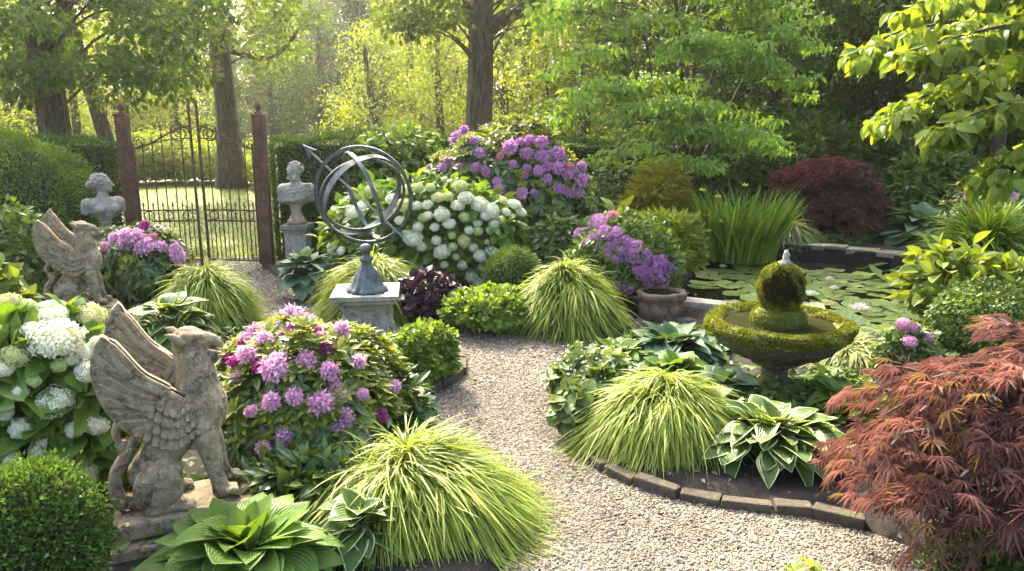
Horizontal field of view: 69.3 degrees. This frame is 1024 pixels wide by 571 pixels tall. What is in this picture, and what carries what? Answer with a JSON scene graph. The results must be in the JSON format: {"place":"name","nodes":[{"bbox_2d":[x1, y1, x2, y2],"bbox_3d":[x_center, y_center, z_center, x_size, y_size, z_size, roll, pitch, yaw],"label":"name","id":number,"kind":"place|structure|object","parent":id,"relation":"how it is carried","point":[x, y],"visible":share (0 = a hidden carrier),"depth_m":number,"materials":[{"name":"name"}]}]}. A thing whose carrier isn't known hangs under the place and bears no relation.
{"place":"outdoors","nodes":[
{"label":"outdoors","id":0,"kind":"place"},
{"bbox_2d":[122,161,282,257],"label":"lawn","id":1,"kind":"structure","parent":0,"point":[170,183],"depth_m":14.51,"materials":[{"name":"green plant"}]},
{"bbox_2d":[1,126,125,226],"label":"clipped hedge","id":2,"kind":"object","parent":1,"relation":"on","point":[102,152],"visible":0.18,"depth_m":9.20,"materials":[{"name":"green plant"}]},
{"bbox_2d":[0,0,148,138],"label":"tree","id":3,"kind":"object","parent":1,"relation":"on","point":[75,115],"visible":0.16,"depth_m":21.20,"materials":[{"name":"green plant"}]},
{"bbox_2d":[55,0,184,194],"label":"slender tree","id":4,"kind":"object","parent":1,"relation":"on","point":[101,124],"visible":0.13,"depth_m":14.94,"materials":[{"name":"plant"}]},
{"bbox_2d":[0,0,240,144],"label":"oak tree","id":5,"kind":"object","parent":1,"relation":"on","point":[38,27],"visible":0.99,"depth_m":11.16,"materials":[{"name":"green plant"}]},
{"bbox_2d":[65,8,195,144],"bbox_3d":[-13.475,-6.524,25.230,4.740,5.628,4.467,-9,15,-34],"label":"tree","id":6,"kind":"object","parent":1,"relation":"on","point":[150,107],"visible":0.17,"depth_m":25.21,"materials":[{"name":"green plant"}]},
{"bbox_2d":[95,0,216,142],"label":"tree","id":7,"kind":"object","parent":1,"relation":"on","point":[176,121],"visible":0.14,"depth_m":29.16,"materials":[{"name":"green plant"}]},
{"bbox_2d":[133,125,195,181],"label":"lawn bush","id":8,"kind":"object","parent":1,"relation":"on","point":[158,169],"visible":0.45,"depth_m":20.57,"materials":[{"name":"green plant"}]},
{"bbox_2d":[166,133,215,182],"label":"lawn bush","id":9,"kind":"object","parent":1,"relation":"on","point":[206,170],"visible":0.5,"depth_m":20.63,"materials":[{"name":"green plant"}]},
{"bbox_2d":[142,0,336,188],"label":"oak tree","id":10,"kind":"object","parent":1,"relation":"on","point":[220,77],"visible":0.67,"depth_m":18.15,"materials":[{"name":"green plant"}]},
{"bbox_2d":[318,0,392,142],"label":"tree","id":11,"kind":"object","parent":1,"relation":"on","point":[355,9],"visible":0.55,"depth_m":29.39,"materials":[{"name":"green plant"}]},
{"bbox_2d":[267,123,451,260],"bbox_3d":[-1.879,-1.268,9.816,2.714,1.740,1.071,-3,13,-16],"label":"clipped hedge","id":12,"kind":"object","parent":1,"relation":"on","point":[291,148],"visible":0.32,"depth_m":9.31,"materials":[{"name":"green plant"}]},
{"bbox_2d":[308,14,447,142],"bbox_3d":[-3.977,-5.552,22.264,4.182,4.966,3.942,-4,13,-18],"label":"tree","id":13,"kind":"object","parent":1,"relation":"on","point":[368,75],"visible":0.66,"depth_m":21.92,"materials":[{"name":"green plant"}]},
{"bbox_2d":[339,117,445,222],"bbox_3d":[-1.453,-1.276,9.342,1.543,1.662,1.108,0,12,0],"label":"laurel shrub","id":14,"kind":"object","parent":1,"relation":"on","point":[379,142],"visible":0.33,"depth_m":9.10,"materials":[{"name":"green plant"}]},
{"bbox_2d":[366,3,498,142],"bbox_3d":[-1.999,-5.120,20.289,3.942,4.966,4.182,-4,13,-19],"label":"tree","id":15,"kind":"object","parent":1,"relation":"on","point":[439,97],"visible":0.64,"depth_m":19.94,"materials":[{"name":"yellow plant"}]},
{"bbox_2d":[365,0,606,134],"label":"oak tree","id":16,"kind":"object","parent":1,"relation":"on","point":[481,22],"visible":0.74,"depth_m":13.36,"materials":[{"name":"green plant"}]},
{"bbox_2d":[433,0,558,132],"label":"tree","id":17,"kind":"object","parent":1,"relation":"on","point":[503,91],"visible":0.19,"depth_m":24.99,"materials":[{"name":"green plant"}]},
{"bbox_2d":[444,0,576,133],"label":"slender tree","id":18,"kind":"object","parent":1,"relation":"on","point":[514,63],"visible":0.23,"depth_m":21.85,"materials":[{"name":"green plant"}]},
{"bbox_2d":[492,18,598,145],"bbox_3d":[0.956,-4.968,20.329,3.679,4.634,3.904,-4,13,-18],"label":"tree","id":19,"kind":"object","parent":1,"relation":"on","point":[544,89],"visible":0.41,"depth_m":19.87,"materials":[{"name":"green plant"}]},
{"bbox_2d":[515,130,713,213],"bbox_3d":[1.118,-1.624,11.485,4.473,1.728,1.113,-4,13,-20],"label":"clipped hedge","id":20,"kind":"object","parent":1,"relation":"on","point":[581,151],"visible":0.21,"depth_m":11.36,"materials":[{"name":"green plant"}]},
{"bbox_2d":[141,247,275,334],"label":"golden hakone grass","id":21,"kind":"object","parent":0,"point":[225,295],"depth_m":6.07,"materials":[{"name":"green plant"}]},
{"bbox_2d":[72,134,1023,570],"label":"ground","id":22,"kind":"structure","parent":0,"point":[750,484],"depth_m":3.47,"materials":[{"name":"soil"}]},
{"bbox_2d":[0,252,44,302],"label":"lime leafed shrub","id":23,"kind":"object","parent":22,"relation":"on","point":[12,280],"visible":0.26,"depth_m":5.54,"materials":[{"name":"green plant"}]},
{"bbox_2d":[0,193,61,298],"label":"mixed shrub","id":24,"kind":"object","parent":22,"relation":"on","point":[31,270],"visible":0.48,"depth_m":6.53,"materials":[{"name":"green plant"}]},
{"bbox_2d":[0,121,114,265],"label":"clipped yew","id":25,"kind":"object","parent":22,"relation":"on","point":[39,178],"visible":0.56,"depth_m":8.17,"materials":[{"name":"green plant"}]},
{"bbox_2d":[0,447,125,570],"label":"boxwood ball","id":26,"kind":"object","parent":22,"relation":"on","point":[54,514],"visible":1,"depth_m":2.46,"materials":[{"name":"green plant"}]},
{"bbox_2d":[0,292,143,492],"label":"white hydrangea","id":27,"kind":"object","parent":22,"relation":"on","point":[49,400],"visible":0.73,"depth_m":3.09,"materials":[{"name":"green plant"}]},
{"bbox_2d":[91,221,120,241],"bbox_3d":[-4.489,-0.387,8.257,0.336,0.644,0.336,0,12,0],"label":"bust pedestal","id":28,"kind":"object","parent":22,"relation":"on","point":[106,225],"visible":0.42,"depth_m":8.12,"materials":[{"name":"grey stone"}]},
{"bbox_2d":[80,172,125,222],"bbox_3d":[-4.482,-0.949,8.131,0.234,0.583,0.472,9,16,37],"label":"female bust","id":29,"kind":"object","parent":28,"relation":"on","point":[102,206],"visible":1,"depth_m":8.07,"materials":[{"name":"stone"}]},
{"bbox_2d":[110,509,171,564],"bbox_3d":[-1.329,1.032,3.111,0.609,0.176,0.406,-6,14,-24],"label":"griffin pedestal","id":30,"kind":"object","parent":22,"relation":"on","point":[137,549],"visible":0.13,"depth_m":2.85,"materials":[{"name":"stone"}]},
{"bbox_2d":[90,301,251,541],"bbox_3d":[-1.352,0.515,2.982,0.538,0.900,0.366,-6,14,-24],"label":"griffin statue","id":31,"kind":"object","parent":30,"relation":"on","point":[168,409],"visible":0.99,"depth_m":2.91,"materials":[{"name":"stone"}]},
{"bbox_2d":[96,220,200,304],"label":"pink rhododendron","id":32,"kind":"object","parent":22,"relation":"on","point":[138,259],"visible":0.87,"depth_m":6.83,"materials":[{"name":"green plant"}]},
{"bbox_2d":[128,291,222,352],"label":"white edged hosta","id":33,"kind":"object","parent":22,"relation":"on","point":[168,305],"visible":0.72,"depth_m":5.50,"materials":[{"name":"green plant"}]},
{"bbox_2d":[112,98,274,268],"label":"garden gate","id":34,"kind":"structure","parent":22,"relation":"on","point":[126,147],"depth_m":8.63,"materials":[{"name":"brown metal"}]},
{"bbox_2d":[191,25,272,152],"bbox_3d":[-13.023,-8.943,34.869,3.896,6.422,3.834,9,16,37],"label":"tree","id":35,"kind":"object","parent":22,"relation":"on","point":[246,115],"visible":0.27,"depth_m":34.73,"materials":[{"name":"green plant"}]},
{"bbox_2d":[133,492,345,570],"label":"broad leaf hosta","id":36,"kind":"object","parent":22,"relation":"on","point":[217,534],"visible":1,"depth_m":2.70,"materials":[{"name":"green plant"}]},
{"bbox_2d":[232,0,301,143],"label":"tree","id":37,"kind":"object","parent":22,"relation":"on","point":[274,129],"visible":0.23,"depth_m":38.30,"materials":[{"name":"green plant"}]},
{"bbox_2d":[235,435,355,519],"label":"green shrub","id":38,"kind":"object","parent":22,"relation":"on","point":[282,464],"visible":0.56,"depth_m":3.13,"materials":[{"name":"green plant"}]},
{"bbox_2d":[280,205,313,266],"bbox_3d":[-2.538,-0.569,8.780,0.323,0.776,0.323,0,12,0],"label":"bust pedestal","id":39,"kind":"object","parent":22,"relation":"on","point":[296,228],"visible":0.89,"depth_m":8.66,"materials":[{"name":"grey stone"}]},
{"bbox_2d":[277,161,314,205],"bbox_3d":[-2.523,-1.176,8.646,0.434,0.554,0.229,-5,13,-21],"label":"male bust","id":40,"kind":"object","parent":39,"relation":"on","point":[295,190],"visible":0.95,"depth_m":8.57,"materials":[{"name":"stone"}]},
{"bbox_2d":[274,246,342,301],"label":"blue hosta","id":41,"kind":"object","parent":22,"relation":"on","point":[302,285],"visible":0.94,"depth_m":7.18,"materials":[{"name":"green plant"}]},
{"bbox_2d":[215,303,415,474],"bbox_3d":[-1.048,0.495,3.765,1.091,0.821,1.035,0,12,0],"label":"pink rhododendron","id":42,"kind":"object","parent":22,"relation":"on","point":[311,378],"visible":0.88,"depth_m":3.43,"materials":[{"name":"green plant"}]},
{"bbox_2d":[264,0,367,142],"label":"tree","id":43,"kind":"object","parent":22,"relation":"on","point":[317,109],"visible":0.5,"depth_m":32.19,"materials":[{"name":"green plant"}]},
{"bbox_2d":[288,0,360,142],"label":"tree","id":44,"kind":"object","parent":22,"relation":"on","point":[323,62],"visible":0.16,"depth_m":36.04,"materials":[{"name":"green plant"}]},
{"bbox_2d":[316,487,404,570],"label":"white edged hosta","id":45,"kind":"object","parent":22,"relation":"on","point":[353,552],"visible":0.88,"depth_m":2.85,"materials":[{"name":"green plant"}]},
{"bbox_2d":[302,244,424,325],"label":"golden hakone grass","id":46,"kind":"object","parent":22,"relation":"on","point":[386,270],"depth_m":6.51,"materials":[{"name":"green plant"}]},
{"bbox_2d":[331,0,467,132],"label":"tree","id":47,"kind":"object","parent":22,"relation":"on","point":[407,71],"visible":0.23,"depth_m":26.73,"materials":[{"name":"green plant"}]},
{"bbox_2d":[372,356,437,445],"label":"green shrub","id":48,"kind":"object","parent":22,"relation":"on","point":[419,410],"visible":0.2,"depth_m":3.92,"materials":[{"name":"green plant"}]},
{"bbox_2d":[306,165,533,286],"bbox_3d":[-0.981,-0.626,7.804,2.462,1.276,1.492,0,12,0],"label":"white hydrangea","id":49,"kind":"object","parent":22,"relation":"on","point":[435,235],"visible":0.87,"depth_m":7.34,"materials":[{"name":"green plant"}]},
{"bbox_2d":[385,316,464,384],"bbox_3d":[-0.570,0.414,4.872,0.472,0.411,0.492,-11,17,-42],"label":"cranesbill mound","id":50,"kind":"object","parent":22,"relation":"on","point":[424,345],"visible":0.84,"depth_m":4.77,"materials":[{"name":"green plant"}]},
{"bbox_2d":[395,265,460,316],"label":"coral bells","id":51,"kind":"object","parent":22,"relation":"on","point":[426,301],"visible":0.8,"depth_m":6.29,"materials":[{"name":"purple plant"}]},
{"bbox_2d":[280,413,584,570],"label":"golden hakone grass","id":52,"kind":"object","parent":22,"relation":"on","point":[452,494],"depth_m":3.02,"materials":[{"name":"green plant"}]},
{"bbox_2d":[436,280,539,335],"bbox_3d":[-0.158,0.167,6.186,0.938,0.383,0.771,0,12,0],"label":"star cranesbill","id":53,"kind":"object","parent":22,"relation":"on","point":[482,308],"visible":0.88,"depth_m":5.99,"materials":[{"name":"green plant"}]},
{"bbox_2d":[411,112,598,245],"bbox_3d":[-0.102,-1.128,8.719,2.302,1.783,1.260,0,12,0],"label":"purple rhododendron","id":54,"kind":"object","parent":22,"relation":"on","point":[540,178],"visible":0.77,"depth_m":8.30,"materials":[{"name":"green plant"}]},
{"bbox_2d":[479,244,542,291],"bbox_3d":[0.011,-0.092,6.896,0.647,0.623,0.609,0,12,0],"label":"boxwood ball","id":55,"kind":"object","parent":22,"relation":"on","point":[511,266],"visible":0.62,"depth_m":6.74,"materials":[{"name":"green plant"}]},
{"bbox_2d":[37,258,1012,570],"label":"ground cover","id":56,"kind":"object","parent":22,"relation":"on","point":[767,392],"visible":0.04,"depth_m":4.61,"materials":[{"name":"green plant"}]},
{"bbox_2d":[481,248,643,344],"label":"golden hakone grass","id":57,"kind":"object","parent":22,"relation":"on","point":[570,299],"depth_m":5.97,"materials":[{"name":"green plant"}]},
{"bbox_2d":[518,211,609,274],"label":"leafy shrub","id":58,"kind":"object","parent":22,"relation":"on","point":[545,240],"visible":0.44,"depth_m":7.82,"materials":[{"name":"green plant"}]},
{"bbox_2d":[544,375,609,436],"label":"coral leaf perennial","id":59,"kind":"object","parent":22,"relation":"on","point":[570,398],"visible":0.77,"depth_m":4.01,"materials":[{"name":"green plant"}]},
{"bbox_2d":[534,0,632,137],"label":"slender tree","id":60,"kind":"object","parent":22,"relation":"on","point":[580,30],"visible":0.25,"depth_m":15.87,"materials":[{"name":"green plant"}]},
{"bbox_2d":[533,339,640,394],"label":"white flowering perennial","id":61,"kind":"object","parent":22,"relation":"on","point":[605,365],"visible":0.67,"depth_m":4.45,"materials":[{"name":"green plant"}]},
{"bbox_2d":[591,149,640,224],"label":"green shrub","id":62,"kind":"object","parent":22,"relation":"on","point":[607,177],"visible":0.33,"depth_m":9.82,"materials":[{"name":"green plant"}]},
{"bbox_2d":[583,336,654,371],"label":"green hosta","id":63,"kind":"object","parent":22,"relation":"on","point":[631,350],"visible":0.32,"depth_m":5.12,"materials":[{"name":"green plant"}]},
{"bbox_2d":[562,203,686,301],"bbox_3d":[1.051,-0.309,6.890,1.162,0.896,0.898,0,12,0],"label":"violet phlox","id":64,"kind":"object","parent":22,"relation":"on","point":[657,266],"visible":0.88,"depth_m":6.65,"materials":[{"name":"purple plant"}]},
{"bbox_2d":[525,0,734,145],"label":"tree","id":65,"kind":"object","parent":22,"relation":"on","point":[614,68],"visible":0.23,"depth_m":14.93,"materials":[{"name":"green plant"}]},
{"bbox_2d":[542,364,760,497],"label":"golden hakone grass","id":66,"kind":"object","parent":22,"relation":"on","point":[666,420],"depth_m":3.75,"materials":[{"name":"green plant"}]},
{"bbox_2d":[614,158,698,234],"bbox_3d":[1.899,-1.008,9.496,1.274,1.256,0.967,0,12,0],"label":"golden juniper","id":67,"kind":"object","parent":22,"relation":"on","point":[657,182],"visible":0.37,"depth_m":9.31,"materials":[{"name":"green plant"}]},
{"bbox_2d":[607,206,711,276],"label":"pale perennial","id":68,"kind":"object","parent":22,"relation":"on","point":[691,242],"visible":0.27,"depth_m":7.94,"materials":[{"name":"green plant"}]},
{"bbox_2d":[636,348,708,379],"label":"green hosta","id":69,"kind":"object","parent":22,"relation":"on","point":[689,361],"visible":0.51,"depth_m":4.86,"materials":[{"name":"green plant"}]},
{"bbox_2d":[520,0,835,209],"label":"layered dogwood","id":70,"kind":"object","parent":22,"relation":"on","point":[705,47],"visible":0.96,"depth_m":9.85,"materials":[{"name":"green plant"}]},
{"bbox_2d":[633,320,728,366],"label":"green hosta","id":71,"kind":"object","parent":22,"relation":"on","point":[676,338],"visible":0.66,"depth_m":5.21,"materials":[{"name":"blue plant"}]},
{"bbox_2d":[550,394,865,530],"bbox_3d":[0.675,0.879,3.881,0.626,0.092,2.158,-9,15,-34],"label":"bed edging","id":72,"kind":"object","parent":22,"relation":"on","point":[820,511],"visible":0.52,"depth_m":3.35,"materials":[{"name":"stone"}]},
{"bbox_2d":[632,0,805,124],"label":"tree","id":73,"kind":"object","parent":22,"relation":"on","point":[661,11],"visible":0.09,"depth_m":15.72,"materials":[{"name":"green plant"}]},
{"bbox_2d":[674,119,765,212],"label":"shade bush","id":74,"kind":"object","parent":22,"relation":"on","point":[736,176],"visible":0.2,"depth_m":12.13,"materials":[{"name":"green plant"}]},
{"bbox_2d":[695,365,766,401],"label":"green hosta","id":75,"kind":"object","parent":22,"relation":"on","point":[737,375],"visible":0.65,"depth_m":4.55,"materials":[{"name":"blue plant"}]},
{"bbox_2d":[677,181,809,263],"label":"yellow iris","id":76,"kind":"object","parent":22,"relation":"on","point":[750,233],"visible":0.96,"depth_m":9.08,"materials":[{"name":"green plant"}]},
{"bbox_2d":[704,101,807,205],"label":"shade bush","id":77,"kind":"object","parent":22,"relation":"on","point":[773,165],"visible":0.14,"depth_m":12.59,"materials":[{"name":"green plant"}]},
{"bbox_2d":[695,394,855,489],"bbox_3d":[1.327,0.795,3.729,0.870,0.416,0.704,0,12,0],"label":"white edged hosta","id":78,"kind":"object","parent":22,"relation":"on","point":[787,449],"visible":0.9,"depth_m":3.59,"materials":[{"name":"green plant"}]},
{"bbox_2d":[702,250,858,395],"bbox_3d":[1.682,0.263,4.660,0.933,0.992,0.931,0,12,0],"label":"garden fountain","id":79,"kind":"object","parent":22,"relation":"on","point":[777,331],"visible":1,"depth_m":4.50,"materials":[{"name":"plant"}]},
{"bbox_2d":[662,0,906,145],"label":"tree","id":80,"kind":"object","parent":22,"relation":"on","point":[774,98],"visible":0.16,"depth_m":14.46,"materials":[{"name":"green plant"}]},
{"bbox_2d":[746,102,854,195],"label":"shade bush","id":81,"kind":"object","parent":22,"relation":"on","point":[814,137],"visible":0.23,"depth_m":12.82,"materials":[{"name":"green plant"}]},
{"bbox_2d":[757,152,900,243],"bbox_3d":[4.764,-1.222,11.190,2.123,1.548,2.037,7,14,30],"label":"dark lace maple","id":82,"kind":"object","parent":22,"relation":"on","point":[834,191],"visible":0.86,"depth_m":10.64,"materials":[{"name":"red plant"}]},
{"bbox_2d":[805,375,861,416],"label":"green hosta","id":83,"kind":"object","parent":22,"relation":"on","point":[827,388],"visible":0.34,"depth_m":4.35,"materials":[{"name":"green plant"}]},
{"bbox_2d":[796,103,902,191],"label":"shade bush","id":84,"kind":"object","parent":22,"relation":"on","point":[867,148],"visible":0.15,"depth_m":13.15,"materials":[{"name":"green plant"}]},
{"bbox_2d":[773,244,947,275],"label":"pond wall","id":85,"kind":"structure","parent":22,"relation":"on","point":[867,258],"depth_m":9.84,"materials":[{"name":"grey stone"}]},
{"bbox_2d":[786,0,971,175],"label":"mossy tree","id":86,"kind":"object","parent":22,"relation":"on","point":[874,6],"visible":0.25,"depth_m":13.15,"materials":[{"name":"green plant"}]},
{"bbox_2d":[782,0,1016,152],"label":"tree","id":87,"kind":"object","parent":22,"relation":"on","point":[874,99],"visible":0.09,"depth_m":15.51,"materials":[{"name":"green plant"}]},
{"bbox_2d":[868,317,946,377],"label":"pink flowering perennial","id":88,"kind":"object","parent":22,"relation":"on","point":[914,338],"visible":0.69,"depth_m":4.72,"materials":[{"name":"green plant"}]},
{"bbox_2d":[874,201,948,248],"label":"blue hosta","id":89,"kind":"object","parent":22,"relation":"on","point":[911,222],"visible":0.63,"depth_m":10.26,"materials":[{"name":"green plant"}]},
{"bbox_2d":[805,313,1023,570],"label":"red lace maple","id":90,"kind":"object","parent":22,"relation":"on","point":[934,422],"visible":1,"depth_m":2.71,"materials":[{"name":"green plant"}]},
{"bbox_2d":[837,0,1023,207],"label":"overhanging tree","id":91,"kind":"object","parent":22,"relation":"on","point":[994,29],"visible":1,"depth_m":4.13,"materials":[{"name":"green plant"}]},
{"bbox_2d":[878,146,984,217],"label":"green shrub","id":92,"kind":"object","parent":22,"relation":"on","point":[902,185],"visible":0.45,"depth_m":11.31,"materials":[{"name":"green plant"}]},
{"bbox_2d":[884,230,1016,317],"bbox_3d":[3.808,-0.067,6.452,1.017,0.878,0.918,0,12,0],"label":"lily leaf plant","id":93,"kind":"object","parent":22,"relation":"on","point":[920,290],"visible":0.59,"depth_m":6.36,"materials":[{"name":"green plant"}]},
{"bbox_2d":[880,178,1023,277],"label":"arching grass","id":94,"kind":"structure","parent":22,"relation":"on","point":[1000,224],"depth_m":7.95,"materials":[{"name":"green plant"}]},
{"bbox_2d":[894,9,1023,157],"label":"slender tree","id":95,"kind":"object","parent":22,"relation":"on","point":[1001,139],"visible":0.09,"depth_m":12.33,"materials":[{"name":"green plant"}]},
{"bbox_2d":[912,519,1023,570],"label":"ground cover","id":96,"kind":"object","parent":22,"relation":"on","point":[992,564],"visible":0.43,"depth_m":2.86,"materials":[{"name":"green plant"}]},
{"bbox_2d":[919,275,1023,358],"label":"leaf shrub","id":97,"kind":"object","parent":22,"relation":"on","point":[969,298],"visible":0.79,"depth_m":5.26,"materials":[{"name":"green plant"}]},
{"bbox_2d":[938,173,1023,249],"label":"shrub","id":98,"kind":"object","parent":22,"relation":"on","point":[958,199],"visible":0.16,"depth_m":9.28,"materials":[{"name":"green plant"}]},
{"bbox_2d":[961,249,1023,318],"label":"golden leaf shrub","id":99,"kind":"object","parent":22,"relation":"on","point":[1005,261],"visible":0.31,"depth_m":6.06,"materials":[{"name":"green plant"}]},
{"bbox_2d":[193,258,959,570],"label":"path","id":100,"kind":"structure","parent":0,"point":[625,499],"depth_m":3.30,"materials":[{"name":"beige gravel"}]},
{"bbox_2d":[329,282,399,343],"bbox_3d":[-1.119,0.276,5.743,0.504,0.504,0.504,-2,12,-7],"label":"sundial pedestal","id":101,"kind":"object","parent":100,"relation":"on","point":[374,310],"visible":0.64,"depth_m":5.55,"materials":[{"name":"stone"}]},
{"bbox_2d":[303,145,412,295],"bbox_3d":[-1.116,-0.490,5.516,0.669,1.093,0.676,-6,14,-27],"label":"armillary sundial","id":102,"kind":"object","parent":101,"relation":"on","point":[366,280],"visible":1,"depth_m":5.52,"materials":[{"name":"grey metal"}]},
{"bbox_2d":[636,285,686,322],"bbox_3d":[1.317,0.181,6.553,0.440,0.283,0.431,0,12,0],"label":"stone bowl","id":103,"kind":"object","parent":100,"relation":"on","point":[665,303],"visible":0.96,"depth_m":6.41,"materials":[{"name":"grey stone"}]},
{"bbox_2d":[682,258,943,327],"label":"water","id":104,"kind":"structure","parent":0,"point":[715,294],"depth_m":8.62,"materials":[{"name":"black liquid"}]},
{"bbox_2d":[800,330,878,380],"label":"striped grass","id":105,"kind":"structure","parent":0,"point":[852,353],"depth_m":5.03,"materials":[{"name":"green plant"}]},
{"bbox_3d":[-3.747,0.280,6.461,0.590,0.088,0.415,-5,13,-21],"label":"stone plinth","id":106,"kind":"object","parent":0,"visible":0},
{"bbox_2d":[32,209,117,310],"bbox_3d":[-3.739,-0.198,6.357,0.544,0.909,0.370,-5,13,-21],"label":"griffin statue","id":107,"kind":"object","parent":106,"relation":"on","point":[74,258],"visible":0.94,"depth_m":6.29,"materials":[{"name":"stone"}]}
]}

